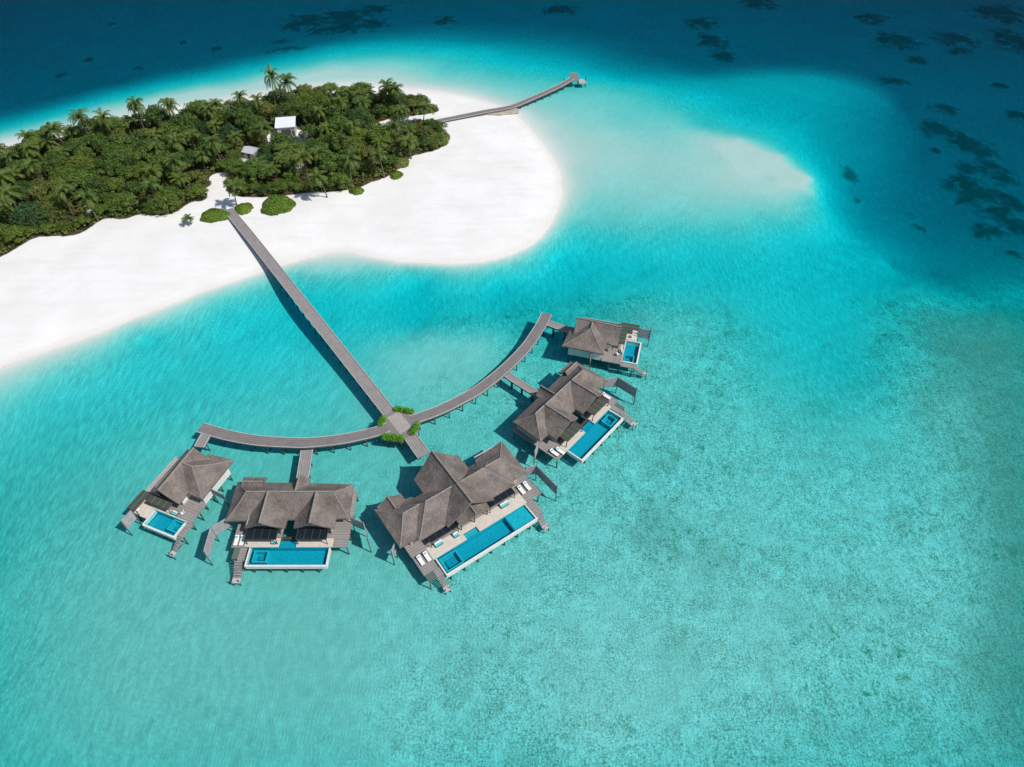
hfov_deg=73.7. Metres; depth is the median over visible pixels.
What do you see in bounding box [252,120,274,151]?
coconut palm
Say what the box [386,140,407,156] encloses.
broadleaf tree
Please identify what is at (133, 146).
broadleaf tree
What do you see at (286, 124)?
island building
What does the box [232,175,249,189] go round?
broadleaf tree
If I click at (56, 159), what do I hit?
broadleaf tree
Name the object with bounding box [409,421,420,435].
planter bush
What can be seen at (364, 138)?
domed tree
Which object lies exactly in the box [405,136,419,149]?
broadleaf tree
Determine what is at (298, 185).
broadleaf tree
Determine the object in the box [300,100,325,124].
broadleaf tree
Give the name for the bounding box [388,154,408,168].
beach bush
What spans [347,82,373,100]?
broadleaf tree
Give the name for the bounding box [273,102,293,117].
broadleaf tree
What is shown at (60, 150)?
coconut palm
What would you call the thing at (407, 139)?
coconut palm
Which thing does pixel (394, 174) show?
beach bush
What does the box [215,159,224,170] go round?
broadleaf tree
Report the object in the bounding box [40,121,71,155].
coconut palm
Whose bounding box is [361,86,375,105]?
coconut palm
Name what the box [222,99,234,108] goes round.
domed tree
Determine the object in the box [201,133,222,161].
coconut palm
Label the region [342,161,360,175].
broadleaf tree
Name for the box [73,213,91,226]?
broadleaf tree
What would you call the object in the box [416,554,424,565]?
sun lounger
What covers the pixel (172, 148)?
broadleaf tree
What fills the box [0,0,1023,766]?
ground
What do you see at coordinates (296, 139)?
domed tree
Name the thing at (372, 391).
boardwalk
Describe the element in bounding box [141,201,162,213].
broadleaf tree
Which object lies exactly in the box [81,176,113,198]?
broadleaf tree
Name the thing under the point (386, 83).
coconut palm
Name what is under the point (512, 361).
curved boardwalk
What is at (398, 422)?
crossing platform
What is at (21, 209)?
domed tree
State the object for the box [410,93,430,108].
broadleaf tree
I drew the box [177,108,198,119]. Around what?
domed tree
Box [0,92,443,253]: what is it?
undergrowth
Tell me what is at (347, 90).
coconut palm
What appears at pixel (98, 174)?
broadleaf tree
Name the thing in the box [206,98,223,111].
coconut palm
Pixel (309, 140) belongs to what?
domed tree
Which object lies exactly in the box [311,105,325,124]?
coconut palm
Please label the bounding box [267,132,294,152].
broadleaf tree
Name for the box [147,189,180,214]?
domed tree
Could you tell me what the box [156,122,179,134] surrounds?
broadleaf tree
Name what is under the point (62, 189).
coconut palm
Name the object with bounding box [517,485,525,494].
sun lounger
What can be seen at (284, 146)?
coconut palm
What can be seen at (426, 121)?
broadleaf tree
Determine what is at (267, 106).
broadleaf tree
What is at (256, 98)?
coconut palm
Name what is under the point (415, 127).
domed tree
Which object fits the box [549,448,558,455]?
sun lounger
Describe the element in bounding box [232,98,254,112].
domed tree
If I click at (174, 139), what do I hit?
coconut palm
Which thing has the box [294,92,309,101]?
broadleaf tree
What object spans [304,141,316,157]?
domed tree
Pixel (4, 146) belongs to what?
broadleaf tree
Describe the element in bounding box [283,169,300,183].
broadleaf tree
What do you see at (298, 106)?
broadleaf tree
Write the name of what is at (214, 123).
coconut palm
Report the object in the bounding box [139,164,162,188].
coconut palm
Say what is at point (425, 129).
domed tree
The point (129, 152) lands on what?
broadleaf tree
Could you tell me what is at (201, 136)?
domed tree
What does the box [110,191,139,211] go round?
broadleaf tree
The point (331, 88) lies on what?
coconut palm
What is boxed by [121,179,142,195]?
broadleaf tree
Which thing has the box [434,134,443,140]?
broadleaf tree
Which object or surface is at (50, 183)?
broadleaf tree
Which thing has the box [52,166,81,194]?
domed tree
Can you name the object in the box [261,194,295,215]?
beach bush
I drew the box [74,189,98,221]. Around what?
coconut palm
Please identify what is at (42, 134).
coconut palm
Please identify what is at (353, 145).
broadleaf tree
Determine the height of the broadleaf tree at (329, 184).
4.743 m
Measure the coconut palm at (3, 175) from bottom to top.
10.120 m
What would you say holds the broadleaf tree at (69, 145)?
on the ground
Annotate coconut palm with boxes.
[0,148,18,163]
[0,169,17,201]
[0,183,23,206]
[0,194,15,221]
[3,165,25,185]
[14,129,39,161]
[17,141,41,173]
[19,157,41,178]
[38,129,55,145]
[38,133,60,151]
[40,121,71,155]
[45,146,71,164]
[51,183,74,215]
[52,121,65,142]
[53,176,75,199]
[61,124,79,138]
[67,108,92,142]
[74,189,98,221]
[92,107,116,142]
[118,115,136,131]
[125,96,145,128]
[126,101,146,127]
[138,176,163,208]
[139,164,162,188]
[140,156,175,182]
[144,127,162,139]
[146,140,165,154]
[158,97,174,107]
[160,98,179,116]
[160,152,186,186]
[163,132,187,159]
[169,171,191,191]
[181,128,199,150]
[181,214,194,223]
[193,149,211,170]
[199,102,218,129]
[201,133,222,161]
[205,118,221,135]
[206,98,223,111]
[223,178,244,205]
[225,130,244,147]
[231,90,248,106]
[249,92,263,111]
[249,155,266,175]
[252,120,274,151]
[261,64,282,103]
[261,161,279,179]
[272,150,292,168]
[273,141,295,153]
[275,72,297,107]
[280,154,299,169]
[290,148,312,180]
[305,167,327,197]
[306,145,329,168]
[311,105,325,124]
[317,120,334,133]
[323,83,340,96]
[330,94,349,113]
[338,148,360,182]
[341,86,353,104]
[344,119,360,135]
[349,89,364,106]
[351,95,371,121]
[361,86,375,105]
[367,147,387,177]
[369,134,391,148]
[378,78,393,98]
[385,82,403,103]
[386,119,400,139]
[392,103,409,125]
[395,133,416,158]
[398,123,415,135]
[417,101,434,124]
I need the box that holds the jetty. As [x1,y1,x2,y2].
[435,72,585,121]
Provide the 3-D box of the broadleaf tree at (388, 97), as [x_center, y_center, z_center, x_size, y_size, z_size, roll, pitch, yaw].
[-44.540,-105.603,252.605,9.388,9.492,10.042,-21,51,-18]
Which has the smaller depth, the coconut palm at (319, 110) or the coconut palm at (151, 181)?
the coconut palm at (151, 181)
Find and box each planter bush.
[377,415,386,425]
[381,432,404,449]
[393,405,414,414]
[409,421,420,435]
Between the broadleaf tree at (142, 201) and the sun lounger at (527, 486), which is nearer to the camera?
the sun lounger at (527, 486)
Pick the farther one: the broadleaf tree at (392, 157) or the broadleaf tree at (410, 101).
the broadleaf tree at (410, 101)
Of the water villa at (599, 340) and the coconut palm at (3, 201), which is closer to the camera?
the water villa at (599, 340)
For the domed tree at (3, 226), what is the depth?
198.74 m
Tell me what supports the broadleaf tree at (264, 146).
on the ground
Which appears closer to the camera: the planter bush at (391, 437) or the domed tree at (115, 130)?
the planter bush at (391, 437)
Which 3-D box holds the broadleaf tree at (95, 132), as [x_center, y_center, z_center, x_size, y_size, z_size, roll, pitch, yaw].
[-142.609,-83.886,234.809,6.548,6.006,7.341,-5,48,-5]
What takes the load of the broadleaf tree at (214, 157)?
on the ground
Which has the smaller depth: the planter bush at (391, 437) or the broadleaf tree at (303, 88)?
the planter bush at (391, 437)
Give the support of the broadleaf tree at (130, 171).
on the ground
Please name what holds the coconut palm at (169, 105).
on the ground
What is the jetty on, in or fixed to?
on the ground
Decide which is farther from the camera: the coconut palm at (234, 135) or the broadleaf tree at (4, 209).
the coconut palm at (234, 135)
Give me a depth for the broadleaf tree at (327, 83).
260.54 m
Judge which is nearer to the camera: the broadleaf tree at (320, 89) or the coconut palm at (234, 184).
the coconut palm at (234, 184)
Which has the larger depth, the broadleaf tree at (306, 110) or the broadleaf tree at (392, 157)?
the broadleaf tree at (306, 110)
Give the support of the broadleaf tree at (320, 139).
on the ground
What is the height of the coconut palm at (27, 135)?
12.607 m
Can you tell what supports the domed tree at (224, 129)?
on the ground
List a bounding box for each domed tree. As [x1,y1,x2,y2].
[0,223,10,239]
[5,159,39,183]
[8,201,51,231]
[12,179,30,188]
[29,178,50,194]
[35,202,63,223]
[43,193,71,213]
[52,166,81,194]
[64,154,99,173]
[76,126,95,137]
[94,155,103,168]
[97,175,117,191]
[106,127,125,137]
[123,155,140,166]
[136,128,157,140]
[137,161,155,176]
[138,175,158,193]
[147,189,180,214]
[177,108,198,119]
[192,119,211,133]
[197,134,211,146]
[217,123,239,142]
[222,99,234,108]
[225,149,244,160]
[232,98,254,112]
[257,151,278,165]
[261,93,282,105]
[287,136,301,143]
[304,137,314,142]
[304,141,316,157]
[307,92,329,112]
[340,136,366,155]
[344,106,374,129]
[357,134,376,149]
[359,161,376,174]
[393,96,407,111]
[407,124,420,135]
[416,125,433,140]
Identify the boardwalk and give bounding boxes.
[196,423,389,454]
[225,208,393,414]
[409,312,551,429]
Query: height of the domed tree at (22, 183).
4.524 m
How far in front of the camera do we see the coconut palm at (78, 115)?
227.60 m
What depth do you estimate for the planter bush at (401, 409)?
153.33 m
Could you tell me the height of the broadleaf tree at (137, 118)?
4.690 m
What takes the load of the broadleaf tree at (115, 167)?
on the ground
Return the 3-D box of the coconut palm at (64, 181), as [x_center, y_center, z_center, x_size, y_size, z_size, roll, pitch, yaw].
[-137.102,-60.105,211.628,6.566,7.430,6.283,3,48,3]
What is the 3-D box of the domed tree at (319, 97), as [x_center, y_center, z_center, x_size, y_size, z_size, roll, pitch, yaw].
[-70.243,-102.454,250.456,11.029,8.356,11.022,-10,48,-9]
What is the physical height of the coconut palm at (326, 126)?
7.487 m
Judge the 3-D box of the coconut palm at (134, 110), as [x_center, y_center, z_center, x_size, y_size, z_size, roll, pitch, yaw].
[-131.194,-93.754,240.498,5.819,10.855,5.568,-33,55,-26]
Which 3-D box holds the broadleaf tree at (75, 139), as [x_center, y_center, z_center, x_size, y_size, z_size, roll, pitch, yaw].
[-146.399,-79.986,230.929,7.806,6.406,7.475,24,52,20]
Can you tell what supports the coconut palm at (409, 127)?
on the ground
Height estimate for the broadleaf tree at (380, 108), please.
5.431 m
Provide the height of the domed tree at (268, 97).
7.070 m
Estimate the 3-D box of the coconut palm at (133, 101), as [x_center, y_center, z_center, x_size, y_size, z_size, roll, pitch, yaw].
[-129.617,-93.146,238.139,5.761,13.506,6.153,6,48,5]
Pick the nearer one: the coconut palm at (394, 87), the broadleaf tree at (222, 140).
the broadleaf tree at (222, 140)
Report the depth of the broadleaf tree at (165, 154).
218.54 m
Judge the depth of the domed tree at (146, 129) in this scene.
236.01 m
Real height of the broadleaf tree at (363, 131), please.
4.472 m
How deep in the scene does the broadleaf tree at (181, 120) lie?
236.97 m
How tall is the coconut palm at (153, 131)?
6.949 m
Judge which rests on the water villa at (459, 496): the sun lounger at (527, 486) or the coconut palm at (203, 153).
the sun lounger at (527, 486)
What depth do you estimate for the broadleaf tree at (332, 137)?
223.66 m
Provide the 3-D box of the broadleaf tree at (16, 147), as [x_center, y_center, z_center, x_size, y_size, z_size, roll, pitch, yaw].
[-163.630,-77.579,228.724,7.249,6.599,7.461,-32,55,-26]
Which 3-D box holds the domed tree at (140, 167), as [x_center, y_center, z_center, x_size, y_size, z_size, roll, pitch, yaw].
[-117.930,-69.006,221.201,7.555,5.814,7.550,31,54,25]
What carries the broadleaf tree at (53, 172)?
on the ground
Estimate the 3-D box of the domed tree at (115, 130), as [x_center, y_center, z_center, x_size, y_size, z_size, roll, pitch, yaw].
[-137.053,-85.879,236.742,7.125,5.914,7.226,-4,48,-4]
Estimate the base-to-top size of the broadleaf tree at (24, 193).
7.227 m
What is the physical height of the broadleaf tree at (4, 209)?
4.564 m
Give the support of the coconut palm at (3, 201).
on the ground
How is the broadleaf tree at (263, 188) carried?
on the ground
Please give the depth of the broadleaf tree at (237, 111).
238.46 m
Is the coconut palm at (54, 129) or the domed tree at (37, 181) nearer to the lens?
the domed tree at (37, 181)
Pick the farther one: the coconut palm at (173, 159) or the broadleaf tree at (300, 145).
the broadleaf tree at (300, 145)
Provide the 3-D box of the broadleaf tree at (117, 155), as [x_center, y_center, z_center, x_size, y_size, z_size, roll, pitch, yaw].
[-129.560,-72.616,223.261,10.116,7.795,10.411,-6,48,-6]
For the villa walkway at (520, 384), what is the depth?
159.66 m
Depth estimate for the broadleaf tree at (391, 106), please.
249.66 m
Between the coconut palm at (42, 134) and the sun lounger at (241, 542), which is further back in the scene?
the coconut palm at (42, 134)
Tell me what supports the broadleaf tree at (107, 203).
on the ground
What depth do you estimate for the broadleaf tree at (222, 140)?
232.86 m
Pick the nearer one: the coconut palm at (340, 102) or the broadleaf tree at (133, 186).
the broadleaf tree at (133, 186)
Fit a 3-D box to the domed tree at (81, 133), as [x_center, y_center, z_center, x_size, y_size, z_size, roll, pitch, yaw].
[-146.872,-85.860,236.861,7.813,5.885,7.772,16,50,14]
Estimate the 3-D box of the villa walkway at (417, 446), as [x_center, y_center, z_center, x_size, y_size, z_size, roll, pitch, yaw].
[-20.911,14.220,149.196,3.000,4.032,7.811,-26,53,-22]
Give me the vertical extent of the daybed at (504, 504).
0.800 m
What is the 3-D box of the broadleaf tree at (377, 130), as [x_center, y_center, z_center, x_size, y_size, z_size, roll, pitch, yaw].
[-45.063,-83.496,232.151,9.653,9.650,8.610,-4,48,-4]
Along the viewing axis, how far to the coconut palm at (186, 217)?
202.55 m
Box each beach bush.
[200,208,230,222]
[234,202,253,214]
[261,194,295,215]
[349,187,364,194]
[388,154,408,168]
[390,170,402,178]
[423,128,450,148]
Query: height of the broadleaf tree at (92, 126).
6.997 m
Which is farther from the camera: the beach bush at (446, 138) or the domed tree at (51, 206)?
the beach bush at (446, 138)
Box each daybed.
[434,539,443,547]
[452,531,458,537]
[499,500,508,508]
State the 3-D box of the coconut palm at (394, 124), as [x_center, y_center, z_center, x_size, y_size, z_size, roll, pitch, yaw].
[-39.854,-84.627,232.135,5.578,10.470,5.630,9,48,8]
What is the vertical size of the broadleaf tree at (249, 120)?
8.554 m
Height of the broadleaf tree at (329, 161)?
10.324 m
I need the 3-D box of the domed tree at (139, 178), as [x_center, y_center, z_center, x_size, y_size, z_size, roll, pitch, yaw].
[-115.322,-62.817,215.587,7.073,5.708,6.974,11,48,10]
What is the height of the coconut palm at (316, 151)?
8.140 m
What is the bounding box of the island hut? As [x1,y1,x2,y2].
[241,146,258,158]
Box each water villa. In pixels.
[120,447,233,559]
[203,473,371,585]
[375,441,556,594]
[512,361,636,467]
[562,317,650,379]
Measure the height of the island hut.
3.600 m
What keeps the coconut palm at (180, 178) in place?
on the ground
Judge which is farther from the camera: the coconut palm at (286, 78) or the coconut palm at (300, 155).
the coconut palm at (286, 78)
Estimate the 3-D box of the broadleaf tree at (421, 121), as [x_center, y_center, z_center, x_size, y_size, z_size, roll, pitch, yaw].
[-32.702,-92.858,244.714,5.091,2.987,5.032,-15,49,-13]
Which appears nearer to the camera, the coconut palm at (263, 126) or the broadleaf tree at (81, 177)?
the broadleaf tree at (81, 177)
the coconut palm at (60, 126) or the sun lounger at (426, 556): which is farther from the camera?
the coconut palm at (60, 126)
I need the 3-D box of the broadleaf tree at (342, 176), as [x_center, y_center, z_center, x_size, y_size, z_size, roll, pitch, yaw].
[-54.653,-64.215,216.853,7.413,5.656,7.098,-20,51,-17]
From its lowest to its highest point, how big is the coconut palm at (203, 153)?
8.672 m
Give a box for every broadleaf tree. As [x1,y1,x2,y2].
[0,143,14,165]
[0,205,10,217]
[0,225,25,242]
[11,143,26,159]
[11,187,35,204]
[19,148,43,161]
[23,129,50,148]
[25,226,37,234]
[26,184,54,204]
[37,222,54,233]
[40,152,70,172]
[45,180,59,191]
[48,166,66,180]
[55,221,71,230]
[61,141,78,158]
[65,126,79,138]
[66,170,95,191]
[68,137,90,153]
[71,189,93,205]
[72,163,96,175]
[73,145,94,158]
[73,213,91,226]
[75,118,94,130]
[78,133,108,153]
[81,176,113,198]
[86,118,105,129]
[86,129,106,146]
[89,203,107,218]
[93,168,109,176]
[94,115,126,134]
[95,148,129,168]
[97,139,113,151]
[99,160,125,178]
[99,192,114,201]
[101,144,124,157]
[101,200,124,215]
[105,177,123,194]
[108,133,135,149]
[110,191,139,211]
[118,165,142,182]
[119,148,134,155]
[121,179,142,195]
[127,141,138,150]
[128,128,150,144]
[130,112,147,125]
[131,145,156,166]
[135,138,165,157]
[138,198,148,207]
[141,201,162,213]
[143,104,171,126]
[152,150,179,176]
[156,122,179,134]
[156,183,183,203]
[158,120,170,126]
[160,131,183,148]
[165,144,184,152]
[168,113,195,131]
[174,161,190,176]
[176,124,201,144]
[179,150,205,168]
[183,99,216,120]
[185,169,203,182]
[186,183,208,197]
[196,140,217,152]
[199,138,226,161]
[214,108,235,125]
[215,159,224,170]
[217,138,225,143]
[218,158,244,173]
[220,142,232,153]
[223,104,250,129]
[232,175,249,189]
[236,113,264,133]
[240,158,266,184]
[241,181,259,193]
[247,130,264,143]
[256,102,276,124]
[257,142,277,159]
[259,184,272,194]
[266,88,290,102]
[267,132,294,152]
[270,178,292,192]
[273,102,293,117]
[283,93,294,99]
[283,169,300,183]
[285,97,303,112]
[289,142,308,154]
[290,182,303,191]
[291,101,309,116]
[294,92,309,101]
[296,83,313,93]
[298,123,320,139]
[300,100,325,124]
[304,181,316,188]
[312,141,335,161]
[314,86,327,94]
[315,134,333,149]
[319,152,345,179]
[320,173,338,188]
[321,82,337,95]
[321,98,348,120]
[322,131,351,154]
[327,114,354,135]
[328,172,350,188]
[337,85,348,97]
[338,141,362,160]
[340,103,353,112]
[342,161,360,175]
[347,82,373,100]
[351,128,367,136]
[358,145,374,161]
[365,122,393,147]
[370,103,389,117]
[377,88,402,105]
[379,153,398,167]
[385,104,397,113]
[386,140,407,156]
[390,113,408,125]
[405,98,420,112]
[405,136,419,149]
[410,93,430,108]
[413,119,424,126]
[420,138,438,149]
[423,118,434,125]
[425,120,447,132]
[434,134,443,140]
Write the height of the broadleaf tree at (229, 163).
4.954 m
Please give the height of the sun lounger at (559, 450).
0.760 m
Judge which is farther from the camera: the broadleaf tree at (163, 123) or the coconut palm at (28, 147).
the broadleaf tree at (163, 123)
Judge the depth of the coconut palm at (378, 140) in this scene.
227.57 m
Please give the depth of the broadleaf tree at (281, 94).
254.13 m
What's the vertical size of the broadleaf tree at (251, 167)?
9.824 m
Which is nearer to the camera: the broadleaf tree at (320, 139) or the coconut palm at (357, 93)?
the broadleaf tree at (320, 139)
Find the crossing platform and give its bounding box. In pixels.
[384,406,416,445]
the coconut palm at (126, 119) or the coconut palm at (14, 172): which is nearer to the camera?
the coconut palm at (14, 172)
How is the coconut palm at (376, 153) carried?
on the ground
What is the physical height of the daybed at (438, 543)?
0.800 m
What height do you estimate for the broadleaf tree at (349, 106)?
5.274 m
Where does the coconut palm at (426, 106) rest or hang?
on the ground
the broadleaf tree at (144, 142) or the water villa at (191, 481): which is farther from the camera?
the broadleaf tree at (144, 142)
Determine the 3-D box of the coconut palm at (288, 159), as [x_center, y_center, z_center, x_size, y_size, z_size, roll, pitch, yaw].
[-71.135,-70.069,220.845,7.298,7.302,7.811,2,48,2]
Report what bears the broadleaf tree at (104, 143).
on the ground
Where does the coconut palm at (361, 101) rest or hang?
on the ground
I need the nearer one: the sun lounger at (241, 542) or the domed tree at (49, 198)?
the sun lounger at (241, 542)
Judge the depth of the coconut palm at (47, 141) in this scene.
225.86 m
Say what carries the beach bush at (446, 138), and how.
on the ground
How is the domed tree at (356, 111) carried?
on the ground
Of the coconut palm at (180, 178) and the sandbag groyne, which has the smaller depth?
the coconut palm at (180, 178)
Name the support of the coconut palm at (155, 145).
on the ground
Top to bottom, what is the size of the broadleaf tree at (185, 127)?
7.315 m
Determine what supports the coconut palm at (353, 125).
on the ground
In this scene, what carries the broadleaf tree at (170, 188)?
on the ground
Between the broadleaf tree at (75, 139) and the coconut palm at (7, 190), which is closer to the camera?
the coconut palm at (7, 190)
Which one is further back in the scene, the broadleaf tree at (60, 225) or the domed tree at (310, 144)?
the domed tree at (310, 144)
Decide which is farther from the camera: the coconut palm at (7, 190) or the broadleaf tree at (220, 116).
the broadleaf tree at (220, 116)
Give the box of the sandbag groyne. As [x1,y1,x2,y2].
[484,108,518,115]
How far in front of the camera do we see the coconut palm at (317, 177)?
207.80 m
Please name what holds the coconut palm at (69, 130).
on the ground
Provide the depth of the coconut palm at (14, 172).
214.10 m
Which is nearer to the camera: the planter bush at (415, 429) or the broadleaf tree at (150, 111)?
the planter bush at (415, 429)
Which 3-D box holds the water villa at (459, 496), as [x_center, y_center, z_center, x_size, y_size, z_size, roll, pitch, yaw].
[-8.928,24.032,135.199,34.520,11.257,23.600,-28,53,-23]
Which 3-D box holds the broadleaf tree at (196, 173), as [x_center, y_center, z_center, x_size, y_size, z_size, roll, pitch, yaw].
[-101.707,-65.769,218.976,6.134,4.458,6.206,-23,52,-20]
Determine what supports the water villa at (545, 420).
on the ground
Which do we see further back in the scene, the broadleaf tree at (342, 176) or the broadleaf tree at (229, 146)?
the broadleaf tree at (229, 146)
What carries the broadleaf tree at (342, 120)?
on the ground
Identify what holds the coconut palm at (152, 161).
on the ground
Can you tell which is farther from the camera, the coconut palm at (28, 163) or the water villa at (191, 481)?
the coconut palm at (28, 163)
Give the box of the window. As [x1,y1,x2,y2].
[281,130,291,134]
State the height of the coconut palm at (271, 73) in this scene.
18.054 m
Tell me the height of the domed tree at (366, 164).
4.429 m
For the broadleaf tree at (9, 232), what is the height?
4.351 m
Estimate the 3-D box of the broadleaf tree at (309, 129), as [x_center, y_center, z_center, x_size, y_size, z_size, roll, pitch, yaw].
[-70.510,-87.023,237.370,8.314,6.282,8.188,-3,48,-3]
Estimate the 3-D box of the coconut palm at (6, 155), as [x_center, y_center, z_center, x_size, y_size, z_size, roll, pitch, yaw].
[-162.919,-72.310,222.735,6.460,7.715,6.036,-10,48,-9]
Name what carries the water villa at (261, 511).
on the ground
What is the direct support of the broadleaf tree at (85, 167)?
on the ground
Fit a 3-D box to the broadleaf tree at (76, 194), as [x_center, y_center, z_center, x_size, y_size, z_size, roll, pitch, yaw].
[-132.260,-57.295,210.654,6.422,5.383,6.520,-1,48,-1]
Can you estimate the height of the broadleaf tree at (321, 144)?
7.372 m
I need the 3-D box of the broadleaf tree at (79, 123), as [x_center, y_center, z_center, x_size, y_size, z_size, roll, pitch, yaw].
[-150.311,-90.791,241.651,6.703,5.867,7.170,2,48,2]
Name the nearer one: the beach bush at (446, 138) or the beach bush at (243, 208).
the beach bush at (243, 208)
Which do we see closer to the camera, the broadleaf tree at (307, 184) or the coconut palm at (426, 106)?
the broadleaf tree at (307, 184)
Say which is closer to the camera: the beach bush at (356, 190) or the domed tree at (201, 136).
the beach bush at (356, 190)
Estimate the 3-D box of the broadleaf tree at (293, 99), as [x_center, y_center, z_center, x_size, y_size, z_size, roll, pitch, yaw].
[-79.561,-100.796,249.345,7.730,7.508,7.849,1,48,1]
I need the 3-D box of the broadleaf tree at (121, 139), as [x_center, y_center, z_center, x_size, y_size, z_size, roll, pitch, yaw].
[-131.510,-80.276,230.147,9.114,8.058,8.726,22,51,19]
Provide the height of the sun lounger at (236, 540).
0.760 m
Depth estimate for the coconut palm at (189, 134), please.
228.43 m
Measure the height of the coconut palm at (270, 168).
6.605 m
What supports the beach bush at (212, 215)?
on the ground
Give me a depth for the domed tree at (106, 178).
215.23 m
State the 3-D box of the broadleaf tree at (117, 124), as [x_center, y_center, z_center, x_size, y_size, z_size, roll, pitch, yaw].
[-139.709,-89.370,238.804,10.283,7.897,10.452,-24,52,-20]
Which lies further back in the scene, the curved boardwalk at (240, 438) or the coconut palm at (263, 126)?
the coconut palm at (263, 126)
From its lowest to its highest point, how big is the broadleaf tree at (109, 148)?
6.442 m
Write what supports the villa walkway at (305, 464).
on the ground
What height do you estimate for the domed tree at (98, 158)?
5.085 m
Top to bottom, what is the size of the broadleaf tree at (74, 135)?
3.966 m
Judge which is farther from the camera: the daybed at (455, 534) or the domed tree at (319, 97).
the domed tree at (319, 97)
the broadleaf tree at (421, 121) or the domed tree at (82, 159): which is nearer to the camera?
the domed tree at (82, 159)
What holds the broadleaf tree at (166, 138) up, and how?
on the ground
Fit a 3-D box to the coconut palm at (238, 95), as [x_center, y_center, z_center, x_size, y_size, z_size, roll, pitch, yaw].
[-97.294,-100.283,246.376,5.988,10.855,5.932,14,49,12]
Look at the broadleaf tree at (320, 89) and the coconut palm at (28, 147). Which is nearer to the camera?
the coconut palm at (28, 147)
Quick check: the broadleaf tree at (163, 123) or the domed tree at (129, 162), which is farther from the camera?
the broadleaf tree at (163, 123)
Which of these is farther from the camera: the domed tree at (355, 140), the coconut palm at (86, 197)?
the domed tree at (355, 140)
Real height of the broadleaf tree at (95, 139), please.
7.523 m
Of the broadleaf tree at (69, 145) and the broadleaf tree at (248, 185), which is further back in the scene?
the broadleaf tree at (69, 145)
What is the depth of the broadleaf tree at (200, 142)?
228.29 m
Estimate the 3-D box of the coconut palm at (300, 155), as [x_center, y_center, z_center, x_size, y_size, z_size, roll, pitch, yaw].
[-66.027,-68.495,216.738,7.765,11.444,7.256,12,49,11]
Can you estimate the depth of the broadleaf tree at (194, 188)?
212.37 m
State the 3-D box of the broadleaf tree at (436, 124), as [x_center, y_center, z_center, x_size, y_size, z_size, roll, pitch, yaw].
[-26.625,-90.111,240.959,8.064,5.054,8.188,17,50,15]
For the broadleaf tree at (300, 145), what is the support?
on the ground
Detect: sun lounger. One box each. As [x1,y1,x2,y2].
[233,535,239,545]
[239,535,244,545]
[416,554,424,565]
[423,551,431,561]
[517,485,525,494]
[523,481,531,490]
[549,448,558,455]
[556,447,564,454]
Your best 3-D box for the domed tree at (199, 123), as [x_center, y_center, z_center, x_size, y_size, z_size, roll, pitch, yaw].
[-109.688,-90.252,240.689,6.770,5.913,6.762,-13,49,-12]
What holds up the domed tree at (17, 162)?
on the ground
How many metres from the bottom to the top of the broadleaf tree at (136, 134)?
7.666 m
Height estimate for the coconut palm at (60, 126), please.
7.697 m
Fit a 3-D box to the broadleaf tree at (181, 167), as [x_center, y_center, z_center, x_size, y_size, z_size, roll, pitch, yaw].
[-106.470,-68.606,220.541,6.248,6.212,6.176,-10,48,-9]
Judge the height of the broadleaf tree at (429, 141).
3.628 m
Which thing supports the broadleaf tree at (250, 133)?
on the ground
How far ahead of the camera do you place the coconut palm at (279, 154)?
220.83 m
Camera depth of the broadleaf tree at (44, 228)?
200.51 m
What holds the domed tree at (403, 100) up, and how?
on the ground
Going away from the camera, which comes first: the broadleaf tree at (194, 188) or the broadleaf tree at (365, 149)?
the broadleaf tree at (194, 188)
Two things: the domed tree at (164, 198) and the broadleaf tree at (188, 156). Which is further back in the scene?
the broadleaf tree at (188, 156)
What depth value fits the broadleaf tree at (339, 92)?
258.96 m
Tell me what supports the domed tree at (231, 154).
on the ground
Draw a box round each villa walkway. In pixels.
[194,434,210,450]
[296,449,312,478]
[401,433,429,459]
[504,372,537,401]
[546,320,574,340]
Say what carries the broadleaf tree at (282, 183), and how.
on the ground
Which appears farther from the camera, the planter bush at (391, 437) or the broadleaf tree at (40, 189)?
the broadleaf tree at (40, 189)
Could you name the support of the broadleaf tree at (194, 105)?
on the ground
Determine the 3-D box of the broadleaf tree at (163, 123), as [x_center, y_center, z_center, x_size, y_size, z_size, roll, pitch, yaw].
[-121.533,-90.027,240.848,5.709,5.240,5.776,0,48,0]
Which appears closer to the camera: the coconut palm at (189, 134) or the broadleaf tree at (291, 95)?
the coconut palm at (189, 134)
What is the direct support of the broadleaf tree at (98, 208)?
on the ground
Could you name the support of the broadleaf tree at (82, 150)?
on the ground
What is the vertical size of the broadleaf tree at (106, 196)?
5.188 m
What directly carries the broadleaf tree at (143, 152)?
on the ground
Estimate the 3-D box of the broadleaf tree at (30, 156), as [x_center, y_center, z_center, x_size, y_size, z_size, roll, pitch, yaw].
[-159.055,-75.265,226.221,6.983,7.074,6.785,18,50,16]
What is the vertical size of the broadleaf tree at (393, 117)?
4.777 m
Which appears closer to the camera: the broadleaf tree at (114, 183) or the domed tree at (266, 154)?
the broadleaf tree at (114, 183)
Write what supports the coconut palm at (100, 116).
on the ground
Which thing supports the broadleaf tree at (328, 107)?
on the ground
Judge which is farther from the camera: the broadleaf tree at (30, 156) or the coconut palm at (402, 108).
the coconut palm at (402, 108)
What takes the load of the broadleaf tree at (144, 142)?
on the ground
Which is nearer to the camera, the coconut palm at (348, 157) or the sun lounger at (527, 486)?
the sun lounger at (527, 486)
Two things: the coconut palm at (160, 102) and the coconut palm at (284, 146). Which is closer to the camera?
the coconut palm at (284, 146)
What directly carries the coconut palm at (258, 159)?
on the ground
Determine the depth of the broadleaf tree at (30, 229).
199.77 m
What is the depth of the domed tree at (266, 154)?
223.46 m
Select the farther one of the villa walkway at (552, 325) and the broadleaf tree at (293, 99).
the broadleaf tree at (293, 99)
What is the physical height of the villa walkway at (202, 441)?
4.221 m

